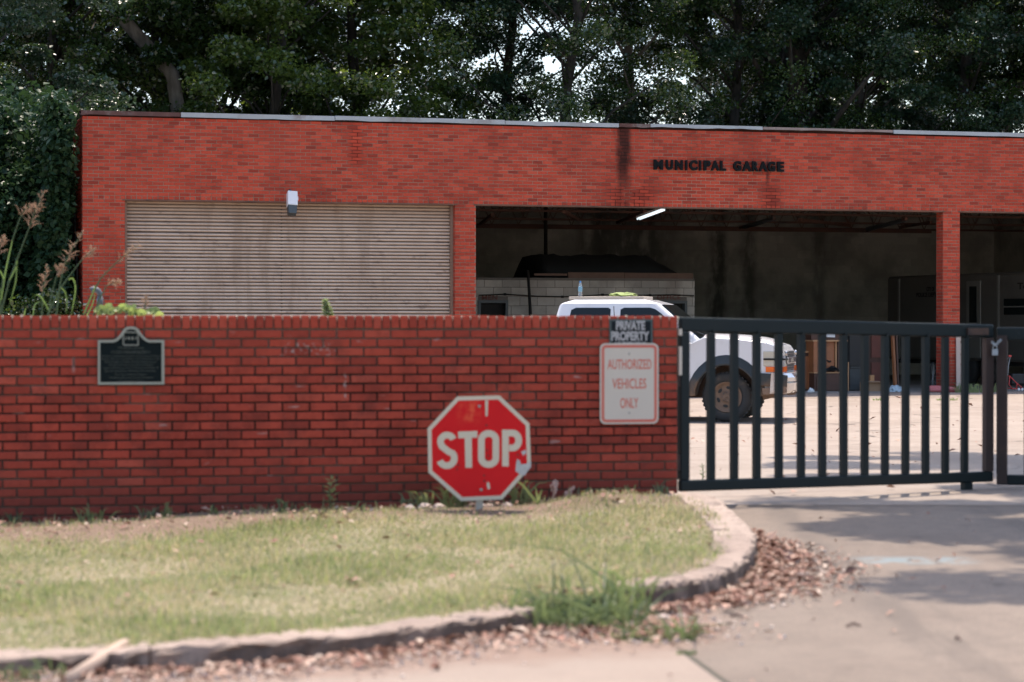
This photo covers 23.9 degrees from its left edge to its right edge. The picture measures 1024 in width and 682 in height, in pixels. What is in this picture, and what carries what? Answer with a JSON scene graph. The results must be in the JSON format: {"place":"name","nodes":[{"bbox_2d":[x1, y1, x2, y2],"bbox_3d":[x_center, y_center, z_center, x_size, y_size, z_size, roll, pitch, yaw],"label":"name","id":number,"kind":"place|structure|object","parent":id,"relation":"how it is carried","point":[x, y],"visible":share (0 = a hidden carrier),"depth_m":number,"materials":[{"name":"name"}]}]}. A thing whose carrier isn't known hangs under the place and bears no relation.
{"place":"outdoors","nodes":[
{"label":"outdoors","id":0,"kind":"place"},
{"bbox_2d":[0,234,11,299],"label":"tall grass","id":1,"kind":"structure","parent":0,"point":[1,240],"depth_m":20.99,"materials":[{"name":"plant"}]},
{"bbox_2d":[0,202,36,310],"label":"tall grass","id":2,"kind":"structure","parent":0,"point":[4,274],"depth_m":20.99,"materials":[{"name":"plant"}]},
{"bbox_2d":[0,190,46,314],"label":"tall grass","id":3,"kind":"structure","parent":0,"point":[14,268],"depth_m":20.79,"materials":[{"name":"plant"}]},
{"bbox_2d":[24,264,48,315],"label":"tall grass","id":4,"kind":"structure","parent":0,"point":[44,280],"depth_m":21.99,"materials":[{"name":"plant"}]},
{"bbox_2d":[34,263,68,314],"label":"tall grass","id":5,"kind":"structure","parent":0,"point":[60,268],"depth_m":20.89,"materials":[{"name":"plant"}]},
{"bbox_2d":[56,231,83,314],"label":"tall grass","id":6,"kind":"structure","parent":0,"point":[71,249],"depth_m":21.59,"materials":[{"name":"plant"}]},
{"bbox_2d":[46,244,96,315],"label":"tall grass","id":7,"kind":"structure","parent":0,"point":[90,252],"depth_m":20.59,"materials":[{"name":"plant"}]},
{"bbox_2d":[86,278,122,315],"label":"tall grass","id":8,"kind":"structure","parent":0,"point":[113,282],"depth_m":21.79,"materials":[{"name":"plant"}]},
{"bbox_2d":[82,240,142,315],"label":"tall grass","id":9,"kind":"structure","parent":0,"point":[119,260],"depth_m":21.19,"materials":[{"name":"plant"}]},
{"bbox_2d":[140,295,152,314],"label":"tall grass","id":10,"kind":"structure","parent":0,"point":[146,304],"depth_m":20.39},
{"bbox_2d":[0,487,730,651],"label":"lawn","id":11,"kind":"structure","parent":0,"point":[109,530],"depth_m":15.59,"materials":[{"name":"plant"}]},
{"bbox_2d":[3,512,23,523],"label":"grass tuft","id":12,"kind":"object","parent":11,"relation":"on","point":[11,519],"visible":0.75,"depth_m":17.35,"materials":[{"name":"plant"}]},
{"bbox_2d":[72,503,94,523],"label":"grass tuft","id":13,"kind":"object","parent":11,"relation":"on","point":[88,514],"visible":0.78,"depth_m":17.40,"materials":[{"name":"plant"}]},
{"bbox_2d":[92,508,120,522],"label":"grass tuft","id":14,"kind":"object","parent":11,"relation":"on","point":[102,515],"visible":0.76,"depth_m":17.42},
{"bbox_2d":[135,506,159,519],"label":"grass tuft","id":15,"kind":"object","parent":11,"relation":"on","point":[148,513],"visible":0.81,"depth_m":17.51,"materials":[{"name":"plant"}]},
{"bbox_2d":[160,501,171,517],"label":"grass tuft","id":16,"kind":"object","parent":11,"relation":"on","point":[169,513],"visible":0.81,"depth_m":17.54,"materials":[{"name":"plant"}]},
{"bbox_2d":[275,498,295,512],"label":"grass tuft","id":17,"kind":"object","parent":11,"relation":"on","point":[285,506],"visible":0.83,"depth_m":17.62,"materials":[{"name":"plant"}]},
{"bbox_2d":[323,476,339,509],"bbox_3d":[-1.321,1.133,17.719,0.150,0.288,0.142,0,0,1],"label":"leafy weed","id":18,"kind":"object","parent":11,"relation":"on","point":[332,490],"visible":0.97,"depth_m":17.71,"materials":[{"name":"green plant"}]},
{"bbox_2d":[0,489,724,636],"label":"fallen leaves","id":19,"kind":"object","parent":11,"relation":"on","point":[350,509],"visible":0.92,"depth_m":16.77,"materials":[{"name":"brown plant"}]},
{"bbox_2d":[398,491,422,506],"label":"grass tuft","id":20,"kind":"object","parent":11,"relation":"on","point":[403,501],"visible":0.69,"depth_m":17.79,"materials":[{"name":"plant"}]},
{"bbox_2d":[406,491,433,507],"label":"grass tuft","id":21,"kind":"object","parent":11,"relation":"on","point":[425,500],"visible":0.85,"depth_m":17.79,"materials":[{"name":"plant"}]},
{"bbox_2d":[427,485,454,507],"bbox_3d":[-0.505,1.144,17.893,0.333,0.204,0.236,0,0,33],"label":"grass tuft","id":22,"kind":"object","parent":11,"relation":"on","point":[445,495],"visible":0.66,"depth_m":17.85,"materials":[{"name":"plant"}]},
{"bbox_2d":[444,491,472,507],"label":"grass tuft","id":23,"kind":"object","parent":11,"relation":"on","point":[458,503],"visible":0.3,"depth_m":17.84,"materials":[{"name":"plant"}]},
{"bbox_2d":[428,395,530,509],"bbox_3d":[-0.237,0.824,17.537,0.750,0.859,0.049,0,0,-3],"label":"stop sign","id":24,"kind":"object","parent":11,"relation":"on","point":[479,452],"visible":0.98,"depth_m":17.52,"materials":[{"name":"metal"}]},
{"bbox_2d":[507,480,549,504],"bbox_3d":[0.075,1.130,18.087,0.310,0.201,0.349,0,1,-45],"label":"grass tuft","id":25,"kind":"object","parent":11,"relation":"on","point":[513,495],"visible":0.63,"depth_m":18.01,"materials":[{"name":"plant"}]},
{"bbox_2d":[517,481,541,503],"bbox_3d":[0.066,1.074,17.768,0.310,0.264,0.042,0,0,0],"label":"grass tuft","id":26,"kind":"object","parent":11,"relation":"on","point":[529,493],"visible":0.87,"depth_m":17.77,"materials":[{"name":"plant"}]},
{"bbox_2d":[524,487,543,503],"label":"grass tuft","id":27,"kind":"object","parent":11,"relation":"on","point":[529,497],"visible":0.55,"depth_m":18.00,"materials":[{"name":"plant"}]},
{"bbox_2d":[550,480,558,498],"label":"dock stem","id":28,"kind":"object","parent":11,"relation":"on","point":[555,483],"visible":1,"depth_m":18.01,"materials":[{"name":"plant"}]},
{"bbox_2d":[652,480,668,494],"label":"grass tuft","id":29,"kind":"object","parent":11,"relation":"on","point":[659,489],"visible":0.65,"depth_m":18.36,"materials":[{"name":"plant"}]},
{"bbox_2d":[5,506,1023,681],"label":"driveway","id":30,"kind":"structure","parent":0,"point":[928,620],"depth_m":12.38,"materials":[{"name":"concrete"}]},
{"bbox_2d":[0,658,66,681],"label":"weed clump","id":31,"kind":"object","parent":30,"relation":"on","point":[35,668],"visible":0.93,"depth_m":10.70,"materials":[{"name":"plant"}]},
{"bbox_2d":[0,642,148,675],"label":"kerb","id":32,"kind":"structure","parent":30,"relation":"on","point":[136,655],"depth_m":10.93,"materials":[{"name":"concrete"}]},
{"bbox_2d":[62,638,128,681],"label":"stick","id":33,"kind":"object","parent":32,"relation":"on","point":[97,660],"visible":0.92,"depth_m":10.80,"materials":[{"name":"brown wood"}]},
{"bbox_2d":[140,604,536,669],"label":"kerb","id":34,"kind":"structure","parent":30,"relation":"on","point":[248,649],"depth_m":11.41,"materials":[{"name":"concrete"}]},
{"bbox_2d":[0,315,681,521],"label":"brick wall","id":35,"kind":"structure","parent":30,"relation":"on","point":[240,412],"depth_m":17.95,"materials":[{"name":"brick"}]},
{"bbox_2d":[98,327,163,384],"bbox_3d":[-2.784,0.105,17.667,0.480,0.423,0.026,0,0,-12],"label":"historical plaque","id":36,"kind":"object","parent":35,"relation":"attached to","point":[130,355],"visible":1,"depth_m":17.66,"materials":[{"name":"black metal"}]},
{"bbox_2d":[600,343,658,423],"bbox_3d":[0.897,0.325,18.478,0.463,0.616,0.010,0,0,-12],"label":"authorized vehicles sign","id":37,"kind":"object","parent":35,"relation":"attached to","point":[629,383],"visible":1,"depth_m":18.48,"materials":[{"name":"metal"}]},
{"bbox_2d":[609,319,652,342],"bbox_3d":[0.911,-0.049,18.490,0.343,0.234,0.011,0,0,-12],"label":"private property sign","id":38,"kind":"object","parent":35,"relation":"attached to","point":[630,330],"visible":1,"depth_m":18.48,"materials":[{"name":"metal"}]},
{"bbox_2d":[677,317,993,491],"bbox_3d":[2.720,0.579,19.851,3.627,1.546,0.068,0,1,-37],"label":"gate leaf","id":39,"kind":"object","parent":35,"relation":"attached to","point":[964,477],"visible":0.91,"depth_m":19.79,"materials":[{"name":"paint"}]},
{"bbox_2d":[991,338,1001,354],"bbox_3d":[4.173,0.051,20.845,0.091,0.147,0.060,0,0,0],"label":"padlock","id":40,"kind":"object","parent":39,"relation":"hanging from","point":[994,351],"visible":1,"depth_m":20.85,"materials":[{"name":"metal"}]},
{"bbox_2d":[0,528,914,681],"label":"fallen leaves","id":41,"kind":"object","parent":30,"relation":"on","point":[744,589],"depth_m":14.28,"materials":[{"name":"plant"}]},
{"bbox_2d":[484,541,689,630],"bbox_3d":[0.377,1.280,12.315,1.131,0.422,1.351,0,0,0],"label":"weed clump","id":42,"kind":"object","parent":30,"relation":"on","point":[561,612],"visible":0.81,"depth_m":12.38,"materials":[{"name":"plant"}]},
{"bbox_2d":[447,579,772,651],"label":"fallen leaves","id":43,"kind":"object","parent":30,"relation":"on","point":[686,609],"visible":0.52,"depth_m":12.20,"materials":[{"name":"brown plant"}]},
{"bbox_2d":[584,565,682,613],"bbox_3d":[0.640,1.329,12.880,0.524,0.263,0.417,0,0,31],"label":"weed clump","id":44,"kind":"object","parent":30,"relation":"on","point":[641,594],"visible":0.57,"depth_m":12.94,"materials":[{"name":"green plant"}]},
{"bbox_2d":[597,605,727,642],"bbox_3d":[0.772,1.426,12.023,0.641,0.209,0.675,0,0,30],"label":"weed clump","id":45,"kind":"object","parent":30,"relation":"on","point":[682,629],"visible":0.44,"depth_m":11.99,"materials":[{"name":"plant"}]},
{"bbox_2d":[596,566,730,611],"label":"kerb","id":46,"kind":"structure","parent":30,"relation":"on","point":[703,581],"depth_m":13.52,"materials":[{"name":"concrete"}]},
{"bbox_2d":[676,649,696,654],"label":"weed clump","id":47,"kind":"object","parent":30,"relation":"on","point":[686,652],"visible":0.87,"depth_m":11.51,"materials":[{"name":"plant"}]},
{"bbox_2d":[675,493,752,532],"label":"kerb","id":48,"kind":"structure","parent":30,"relation":"on","point":[731,519],"depth_m":17.05,"materials":[{"name":"concrete"}]},
{"bbox_2d":[689,529,757,586],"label":"kerb","id":49,"kind":"structure","parent":30,"relation":"on","point":[736,560],"depth_m":14.87,"materials":[{"name":"concrete"}]},
{"bbox_2d":[646,507,993,681],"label":"fallen leaves","id":50,"kind":"object","parent":30,"relation":"on","point":[888,612],"visible":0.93,"depth_m":14.03,"materials":[{"name":"brown plant"}]},
{"bbox_2d":[5,1,1023,132],"label":"sky","id":51,"kind":"structure","parent":0,"point":[549,66],"materials":[{"name":"white"}]},
{"bbox_2d":[677,391,1023,504],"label":"courtyard","id":52,"kind":"structure","parent":0,"point":[987,493],"depth_m":28.12,"materials":[{"name":"concrete"}]},
{"bbox_2d":[0,90,64,306],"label":"bush","id":53,"kind":"object","parent":52,"relation":"on","point":[9,127],"visible":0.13,"depth_m":46.40,"materials":[{"name":"green plant"}]},
{"bbox_2d":[0,75,75,304],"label":"bush","id":54,"kind":"object","parent":52,"relation":"on","point":[27,100],"visible":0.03,"depth_m":49.48,"materials":[{"name":"green plant"}]},
{"bbox_2d":[0,146,79,315],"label":"bush","id":55,"kind":"object","parent":52,"relation":"on","point":[18,184],"visible":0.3,"depth_m":45.65,"materials":[{"name":"green plant"}]},
{"bbox_2d":[2,286,86,315],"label":"bush","id":56,"kind":"object","parent":52,"relation":"on","point":[15,310],"visible":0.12,"depth_m":44.31,"materials":[{"name":"green plant"}]},
{"bbox_2d":[90,286,102,314],"bbox_3d":[-3.816,0.386,22.203,0.126,1.776,0.060,0,0,0],"label":"vent pipe","id":57,"kind":"object","parent":52,"relation":"on","point":[98,291],"visible":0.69,"depth_m":22.18,"materials":[{"name":"grey plastic"}]},
{"bbox_2d":[94,303,135,315],"bbox_3d":[-3.314,0.484,20.202,0.346,1.606,0.180,0,0,0],"label":"vine plant","id":58,"kind":"object","parent":52,"relation":"on","point":[108,309],"visible":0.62,"depth_m":20.17,"materials":[{"name":"green plant"}]},
{"bbox_2d":[133,307,163,315],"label":"vine plant","id":59,"kind":"object","parent":52,"relation":"on","point":[154,311],"visible":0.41,"depth_m":20.17,"materials":[{"name":"green plant"}]},
{"bbox_2d":[321,298,333,315],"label":"leafy weed","id":60,"kind":"object","parent":52,"relation":"on","point":[326,306],"visible":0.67,"depth_m":20.79,"materials":[{"name":"green plant"}]},
{"bbox_2d":[68,110,1023,392],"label":"municipal garage","id":61,"kind":"structure","parent":52,"relation":"on","point":[418,216],"depth_m":48.22,"materials":[{"name":"brick"}]},
{"bbox_2d":[19,87,79,314],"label":"creeper","id":62,"kind":"object","parent":61,"relation":"attached to","point":[51,117],"visible":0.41,"depth_m":45.23,"materials":[{"name":"green plant"}]},
{"bbox_2d":[286,189,297,215],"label":"floodlight","id":63,"kind":"object","parent":61,"relation":"attached to","point":[291,200],"visible":1,"depth_m":46.16,"materials":[{"name":"white metal"}]},
{"bbox_2d":[526,270,531,315],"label":"pole","id":64,"kind":"object","parent":61,"relation":"on","point":[529,295],"visible":0.35,"depth_m":52.88,"materials":[{"name":"metal"}]},
{"bbox_2d":[479,293,693,297],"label":"cable","id":65,"kind":"object","parent":61,"relation":"attached to","point":[582,295],"visible":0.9,"depth_m":53.73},
{"bbox_2d":[513,253,676,277],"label":"tarp heap","id":66,"kind":"object","parent":61,"relation":"on","point":[555,263],"visible":0.76,"depth_m":55.01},
{"bbox_2d":[636,209,664,219],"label":"tube light","id":67,"kind":"object","parent":61,"relation":"hanging from","point":[647,214],"visible":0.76,"depth_m":49.99,"materials":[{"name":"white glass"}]},
{"bbox_2d":[742,210,774,228],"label":"tube light","id":68,"kind":"object","parent":61,"relation":"hanging from","point":[757,223],"visible":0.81,"depth_m":56.98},
{"bbox_2d":[805,351,808,390],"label":"cabinet","id":69,"kind":"object","parent":61,"relation":"on","point":[806,371],"visible":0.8,"depth_m":51.27,"materials":[{"name":"brown wood"}]},
{"bbox_2d":[805,334,848,390],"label":"hutch","id":70,"kind":"object","parent":61,"relation":"on","point":[811,340],"visible":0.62,"depth_m":51.16,"materials":[{"name":"brown wood"}]},
{"bbox_2d":[869,381,879,390],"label":"cardboard box","id":71,"kind":"object","parent":61,"relation":"on","point":[873,385],"visible":0.59,"depth_m":50.98,"materials":[{"name":"brown cardboard"}]},
{"bbox_2d":[869,335,880,381],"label":"wooden door","id":72,"kind":"structure","parent":61,"relation":"on","point":[875,356],"depth_m":52.06,"materials":[{"name":"brown wood"}]},
{"bbox_2d":[865,212,905,230],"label":"tube light","id":73,"kind":"object","parent":61,"relation":"hanging from","point":[885,224],"visible":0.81,"depth_m":57.14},
{"bbox_2d":[889,385,900,391],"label":"plastic bag","id":74,"kind":"object","parent":61,"relation":"on","point":[894,388],"visible":0.84,"depth_m":50.68,"materials":[{"name":"plastic"}]},
{"bbox_2d":[891,336,898,384],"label":"plank post","id":75,"kind":"object","parent":61,"relation":"on","point":[894,352],"visible":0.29,"depth_m":52.02,"materials":[{"name":"orange wood"}]},
{"bbox_2d":[930,362,935,385],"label":"bicycle wheel","id":76,"kind":"object","parent":61,"relation":"on","point":[932,373],"visible":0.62,"depth_m":51.16,"materials":[{"name":"black rubber"}]},
{"bbox_2d":[888,272,1023,383],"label":"camper trailer","id":77,"kind":"object","parent":61,"relation":"on","point":[995,300],"visible":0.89,"depth_m":57.05,"materials":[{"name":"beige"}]},
{"bbox_2d":[1008,355,1023,390],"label":"red hand cart","id":78,"kind":"object","parent":61,"relation":"on","point":[1017,378],"visible":0.88,"depth_m":51.30,"materials":[{"name":"paint"}]},
{"bbox_2d":[557,300,795,421],"bbox_3d":[1.614,0.300,39.234,6.110,1.932,2.440,0,0,13],"label":"pickup truck","id":79,"kind":"object","parent":52,"relation":"on","point":[645,308],"visible":0.34,"depth_m":37.98,"materials":[{"name":"white paint"}]},
{"bbox_2d":[569,296,652,299],"bbox_3d":[1.613,-0.696,39.288,1.220,0.050,0.900,0,0,13],"label":"foam sheet","id":80,"kind":"object","parent":79,"relation":"on","point":[609,298],"visible":0.99,"depth_m":38.91,"materials":[{"name":"plastic"}]},
{"bbox_2d":[609,292,636,295],"bbox_3d":[1.783,-0.758,38.956,0.478,0.077,0.316,0,0,13],"label":"hi vis vest","id":81,"kind":"object","parent":80,"relation":"on","point":[622,294],"visible":1,"depth_m":38.86,"materials":[{"name":"yellow fabric"}]},
{"bbox_2d":[690,396,1023,493],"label":"fallen leaves","id":82,"kind":"object","parent":52,"relation":"on","point":[891,486],"visible":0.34,"depth_m":29.48,"materials":[{"name":"brown plant"}]},
{"bbox_2d":[930,385,958,391],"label":"red sheet","id":83,"kind":"object","parent":52,"relation":"on","point":[934,388],"visible":0.44,"depth_m":50.15,"materials":[{"name":"plastic"}]},
{"bbox_2d":[956,337,960,388],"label":"white board","id":84,"kind":"object","parent":52,"relation":"on","point":[958,359],"visible":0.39,"depth_m":50.46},
{"bbox_2d":[951,383,981,392],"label":"grass clump","id":85,"kind":"object","parent":52,"relation":"on","point":[972,390],"visible":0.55,"depth_m":50.09,"materials":[{"name":"green plant"}]},
{"bbox_2d":[996,327,1023,484],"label":"gate leaf","id":86,"kind":"object","parent":52,"relation":"on","point":[1005,335],"visible":1,"depth_m":20.94,"materials":[{"name":"paint"}]},
{"bbox_2d":[848,335,859,390],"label":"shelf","id":87,"kind":"object","parent":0,"point":[854,359],"visible":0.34,"depth_m":51.37,"materials":[{"name":"black metal"}]},
{"bbox_2d":[726,505,1023,505],"bbox_3d":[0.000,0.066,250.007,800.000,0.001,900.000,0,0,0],"label":"ground","id":88,"kind":"structure","parent":0,"point":[874,505],"depth_m":24.61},
{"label":"verge","id":89,"kind":"structure","parent":0,"visible":0},
{"bbox_2d":[0,0,141,119],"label":"broadleaf tree","id":90,"kind":"object","parent":89,"relation":"on","point":[28,14],"visible":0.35,"depth_m":57.06,"materials":[{"name":"green plant"}]},
{"bbox_2d":[0,0,222,115],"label":"broadleaf tree","id":91,"kind":"object","parent":89,"relation":"on","point":[63,40],"visible":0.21,"depth_m":65.44,"materials":[{"name":"green plant"}]},
{"bbox_2d":[0,0,268,110],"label":"broadleaf tree","id":92,"kind":"object","parent":89,"relation":"on","point":[86,21],"depth_m":84.66,"materials":[{"name":"green plant"}]},
{"bbox_2d":[101,0,184,111],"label":"leaning tree","id":93,"kind":"object","parent":89,"relation":"on","point":[136,33],"visible":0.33,"depth_m":66.27,"materials":[{"name":"brown plant"}]},
{"bbox_2d":[0,0,344,114],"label":"broadleaf tree","id":94,"kind":"object","parent":89,"relation":"on","point":[117,68],"visible":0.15,"depth_m":66.41,"materials":[{"name":"green plant"}]},
{"bbox_2d":[85,21,346,112],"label":"broadleaf tree","id":95,"kind":"object","parent":89,"relation":"on","point":[332,60],"visible":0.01,"depth_m":85.52,"materials":[{"name":"green plant"}]},
{"bbox_2d":[124,0,428,117],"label":"broadleaf tree","id":96,"kind":"object","parent":89,"relation":"on","point":[259,58],"visible":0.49,"depth_m":65.65,"materials":[{"name":"green plant"}]},
{"bbox_2d":[211,2,450,116],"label":"broadleaf tree","id":97,"kind":"object","parent":89,"relation":"on","point":[339,98],"visible":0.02,"depth_m":87.35,"materials":[{"name":"green plant"}]},
{"bbox_2d":[196,0,514,117],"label":"broadleaf tree","id":98,"kind":"object","parent":89,"relation":"on","point":[416,51],"visible":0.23,"depth_m":67.51,"materials":[{"name":"green plant"}]},
{"bbox_2d":[375,0,651,123],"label":"broadleaf tree","id":99,"kind":"object","parent":89,"relation":"on","point":[502,83],"visible":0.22,"depth_m":70.55,"materials":[{"name":"green plant"}]},
{"bbox_2d":[415,0,703,122],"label":"broadleaf tree","id":100,"kind":"object","parent":89,"relation":"on","point":[570,47],"visible":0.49,"depth_m":67.80,"materials":[{"name":"green plant"}]},
{"bbox_2d":[536,0,739,123],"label":"slender tree","id":101,"kind":"object","parent":89,"relation":"on","point":[627,60],"visible":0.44,"depth_m":72.67,"materials":[{"name":"green plant"}]},
{"bbox_2d":[585,0,890,128],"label":"broadleaf tree","id":102,"kind":"object","parent":89,"relation":"on","point":[733,112],"visible":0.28,"depth_m":72.92,"materials":[{"name":"green plant"}]},
{"bbox_2d":[634,1,904,123],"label":"broadleaf tree","id":103,"kind":"object","parent":89,"relation":"on","point":[723,75],"visible":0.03,"depth_m":92.24,"materials":[{"name":"green plant"}]},
{"bbox_2d":[618,0,963,130],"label":"broadleaf tree","id":104,"kind":"object","parent":89,"relation":"on","point":[895,65],"visible":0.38,"depth_m":72.26,"materials":[{"name":"green plant"}]},
{"bbox_2d":[676,0,997,128],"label":"broadleaf tree","id":105,"kind":"object","parent":89,"relation":"on","point":[880,87],"depth_m":88.48,"materials":[{"name":"green plant"}]},
{"bbox_2d":[711,0,1004,131],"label":"broadleaf tree","id":106,"kind":"object","parent":89,"relation":"on","point":[910,11],"visible":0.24,"depth_m":73.59,"materials":[{"name":"green plant"}]},
{"bbox_2d":[810,0,1023,132],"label":"broadleaf tree","id":107,"kind":"object","parent":89,"relation":"on","point":[1005,116],"visible":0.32,"depth_m":74.45,"materials":[{"name":"green plant"}]},
{"bbox_2d":[813,0,1023,132],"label":"broadleaf tree","id":108,"kind":"object","parent":89,"relation":"on","point":[920,108],"visible":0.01,"depth_m":91.94,"materials":[{"name":"green plant"}]},
{"bbox_2d":[908,0,1023,130],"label":"broadleaf tree","id":109,"kind":"object","parent":89,"relation":"on","point":[1017,68],"visible":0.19,"depth_m":75.39,"materials":[{"name":"green plant"}]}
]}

